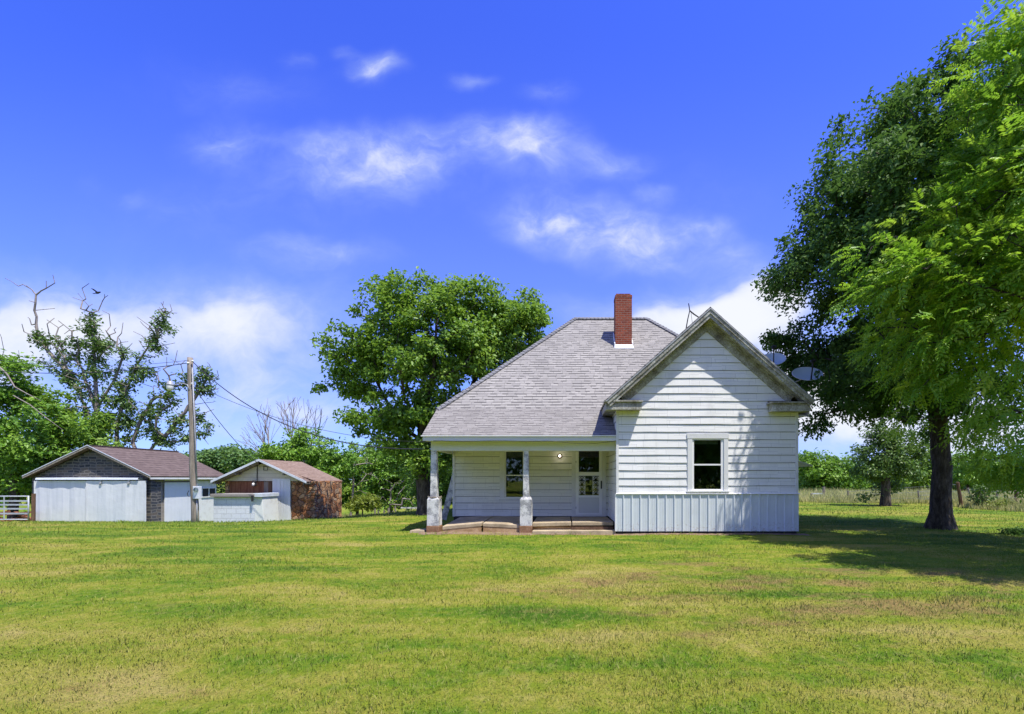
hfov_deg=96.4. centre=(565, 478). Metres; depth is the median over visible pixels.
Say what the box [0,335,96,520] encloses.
leafy tree
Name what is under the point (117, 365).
power line
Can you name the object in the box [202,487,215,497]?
window
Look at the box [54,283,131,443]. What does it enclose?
storm broken tree
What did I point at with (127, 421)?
storm broken tree
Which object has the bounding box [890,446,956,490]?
field tree
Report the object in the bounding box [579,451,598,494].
inner door
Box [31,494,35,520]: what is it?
gate post
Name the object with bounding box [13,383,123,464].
leafy tree
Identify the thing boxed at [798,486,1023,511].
tall grass
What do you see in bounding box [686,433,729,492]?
window
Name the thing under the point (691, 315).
roof antenna
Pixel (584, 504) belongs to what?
storm door
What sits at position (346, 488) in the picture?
thicket tree
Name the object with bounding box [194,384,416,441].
telephone wire
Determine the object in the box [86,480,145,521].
sliding door
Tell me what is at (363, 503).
yellow bush
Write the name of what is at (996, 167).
walnut tree
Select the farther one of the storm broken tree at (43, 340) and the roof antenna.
the storm broken tree at (43, 340)
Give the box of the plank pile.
[0,510,30,521]
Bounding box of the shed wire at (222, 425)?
[194,387,254,460]
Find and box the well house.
[210,493,278,522]
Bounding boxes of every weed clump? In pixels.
[965,484,998,507]
[984,497,1019,508]
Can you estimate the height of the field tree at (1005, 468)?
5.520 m
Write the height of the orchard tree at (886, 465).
4.718 m
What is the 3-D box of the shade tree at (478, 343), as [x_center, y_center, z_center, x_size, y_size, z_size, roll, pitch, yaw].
[-5.514,-3.675,19.152,10.096,10.525,4.930,0,0,0]
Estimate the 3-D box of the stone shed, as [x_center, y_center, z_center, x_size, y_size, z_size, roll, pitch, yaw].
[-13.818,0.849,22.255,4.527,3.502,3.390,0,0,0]
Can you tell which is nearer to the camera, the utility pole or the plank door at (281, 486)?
the utility pole
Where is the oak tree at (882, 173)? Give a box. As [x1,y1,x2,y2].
[750,19,1023,529]
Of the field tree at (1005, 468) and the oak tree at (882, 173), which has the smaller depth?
the oak tree at (882, 173)
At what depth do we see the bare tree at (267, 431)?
35.72 m
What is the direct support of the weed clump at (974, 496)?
on the lawn at (829, 561)
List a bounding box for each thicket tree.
[244,425,361,480]
[322,440,386,514]
[354,436,416,512]
[402,463,452,505]
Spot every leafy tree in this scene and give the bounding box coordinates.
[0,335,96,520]
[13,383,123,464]
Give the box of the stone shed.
[210,459,342,520]
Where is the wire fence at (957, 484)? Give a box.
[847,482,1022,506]
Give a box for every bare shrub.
[349,457,377,515]
[379,478,413,511]
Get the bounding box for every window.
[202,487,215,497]
[499,451,523,500]
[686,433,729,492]
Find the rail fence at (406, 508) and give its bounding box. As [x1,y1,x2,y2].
[374,506,416,513]
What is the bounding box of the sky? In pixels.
[0,0,1023,479]
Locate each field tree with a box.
[798,447,870,491]
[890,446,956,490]
[951,448,1008,492]
[991,449,1023,492]
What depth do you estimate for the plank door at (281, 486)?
20.95 m
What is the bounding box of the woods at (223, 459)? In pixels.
[0,443,439,495]
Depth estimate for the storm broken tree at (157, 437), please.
30.90 m
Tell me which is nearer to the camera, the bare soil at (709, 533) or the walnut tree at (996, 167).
the walnut tree at (996, 167)
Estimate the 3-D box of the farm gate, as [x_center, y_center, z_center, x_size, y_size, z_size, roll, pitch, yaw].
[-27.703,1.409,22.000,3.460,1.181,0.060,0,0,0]
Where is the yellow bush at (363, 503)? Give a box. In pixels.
[344,492,383,514]
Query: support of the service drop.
attached to the utility pole
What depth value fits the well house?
19.50 m
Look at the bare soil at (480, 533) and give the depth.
12.33 m
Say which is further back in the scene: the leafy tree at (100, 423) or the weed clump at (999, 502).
the leafy tree at (100, 423)
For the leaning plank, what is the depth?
15.75 m
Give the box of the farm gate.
[0,496,28,519]
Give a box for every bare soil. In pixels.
[419,531,611,534]
[614,533,808,535]
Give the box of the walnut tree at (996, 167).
[822,0,1023,502]
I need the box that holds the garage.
[22,445,223,521]
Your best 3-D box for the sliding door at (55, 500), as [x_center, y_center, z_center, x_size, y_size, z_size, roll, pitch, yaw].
[-26.468,1.450,23.811,2.714,2.700,0.067,0,0,0]
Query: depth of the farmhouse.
12.43 m
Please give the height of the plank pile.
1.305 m
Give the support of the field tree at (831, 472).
on the lawn at (829, 561)
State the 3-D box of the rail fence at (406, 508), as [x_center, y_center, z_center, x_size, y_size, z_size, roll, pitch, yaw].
[-12.018,2.524,33.475,4.240,1.018,0.120,0,0,0]
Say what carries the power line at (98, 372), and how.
attached to the utility pole
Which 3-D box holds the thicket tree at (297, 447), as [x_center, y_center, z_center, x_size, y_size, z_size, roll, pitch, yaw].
[-19.037,-0.409,32.891,8.300,7.150,4.164,0,0,0]
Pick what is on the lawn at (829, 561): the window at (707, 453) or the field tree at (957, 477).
the field tree at (957, 477)
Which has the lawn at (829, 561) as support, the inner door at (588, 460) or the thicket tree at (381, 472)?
the thicket tree at (381, 472)
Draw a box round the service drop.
[193,362,423,449]
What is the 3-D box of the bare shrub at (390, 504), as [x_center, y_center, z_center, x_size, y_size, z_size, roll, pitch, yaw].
[-12.795,1.547,34.999,3.692,3.262,1.014,0,0,0]
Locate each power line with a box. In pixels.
[0,360,187,365]
[4,363,186,373]
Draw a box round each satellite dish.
[765,345,785,364]
[792,359,822,381]
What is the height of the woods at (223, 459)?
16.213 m
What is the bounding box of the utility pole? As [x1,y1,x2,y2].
[166,357,201,521]
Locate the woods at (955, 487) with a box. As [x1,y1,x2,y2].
[798,459,1022,491]
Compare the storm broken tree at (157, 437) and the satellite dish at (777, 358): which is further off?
the storm broken tree at (157, 437)
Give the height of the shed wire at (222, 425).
3.182 m
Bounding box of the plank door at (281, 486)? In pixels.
[274,479,290,520]
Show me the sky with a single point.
(237, 166)
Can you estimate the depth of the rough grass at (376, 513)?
34.12 m
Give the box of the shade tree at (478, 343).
[309,266,552,514]
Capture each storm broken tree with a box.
[5,276,119,445]
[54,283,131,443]
[107,301,180,447]
[128,350,219,450]
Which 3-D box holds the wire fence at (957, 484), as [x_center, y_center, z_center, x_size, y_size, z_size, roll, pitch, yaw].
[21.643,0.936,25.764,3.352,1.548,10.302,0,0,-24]
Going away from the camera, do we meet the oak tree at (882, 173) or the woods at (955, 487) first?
the oak tree at (882, 173)
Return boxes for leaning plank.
[442,473,452,519]
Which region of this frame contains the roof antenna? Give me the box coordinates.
[686,303,698,327]
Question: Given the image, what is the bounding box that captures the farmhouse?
[421,294,814,534]
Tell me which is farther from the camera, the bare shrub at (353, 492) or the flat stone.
the bare shrub at (353, 492)
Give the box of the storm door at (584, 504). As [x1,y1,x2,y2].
[575,451,601,514]
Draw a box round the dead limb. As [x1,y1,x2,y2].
[0,367,62,429]
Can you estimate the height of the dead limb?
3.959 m
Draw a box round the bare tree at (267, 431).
[235,397,327,462]
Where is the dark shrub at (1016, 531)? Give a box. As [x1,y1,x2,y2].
[996,526,1023,535]
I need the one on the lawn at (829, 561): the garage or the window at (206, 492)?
the garage
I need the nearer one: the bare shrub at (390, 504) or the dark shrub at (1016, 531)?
the dark shrub at (1016, 531)
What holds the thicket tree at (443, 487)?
on the lawn at (829, 561)
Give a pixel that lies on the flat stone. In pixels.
(417, 530)
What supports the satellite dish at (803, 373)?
attached to the farmhouse
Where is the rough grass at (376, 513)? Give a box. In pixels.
[342,500,452,517]
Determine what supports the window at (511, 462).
in the farmhouse
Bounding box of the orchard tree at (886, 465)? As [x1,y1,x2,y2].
[847,421,930,505]
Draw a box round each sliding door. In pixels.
[34,481,85,521]
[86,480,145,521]
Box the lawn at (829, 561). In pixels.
[0,482,1023,713]
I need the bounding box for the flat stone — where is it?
[410,529,425,532]

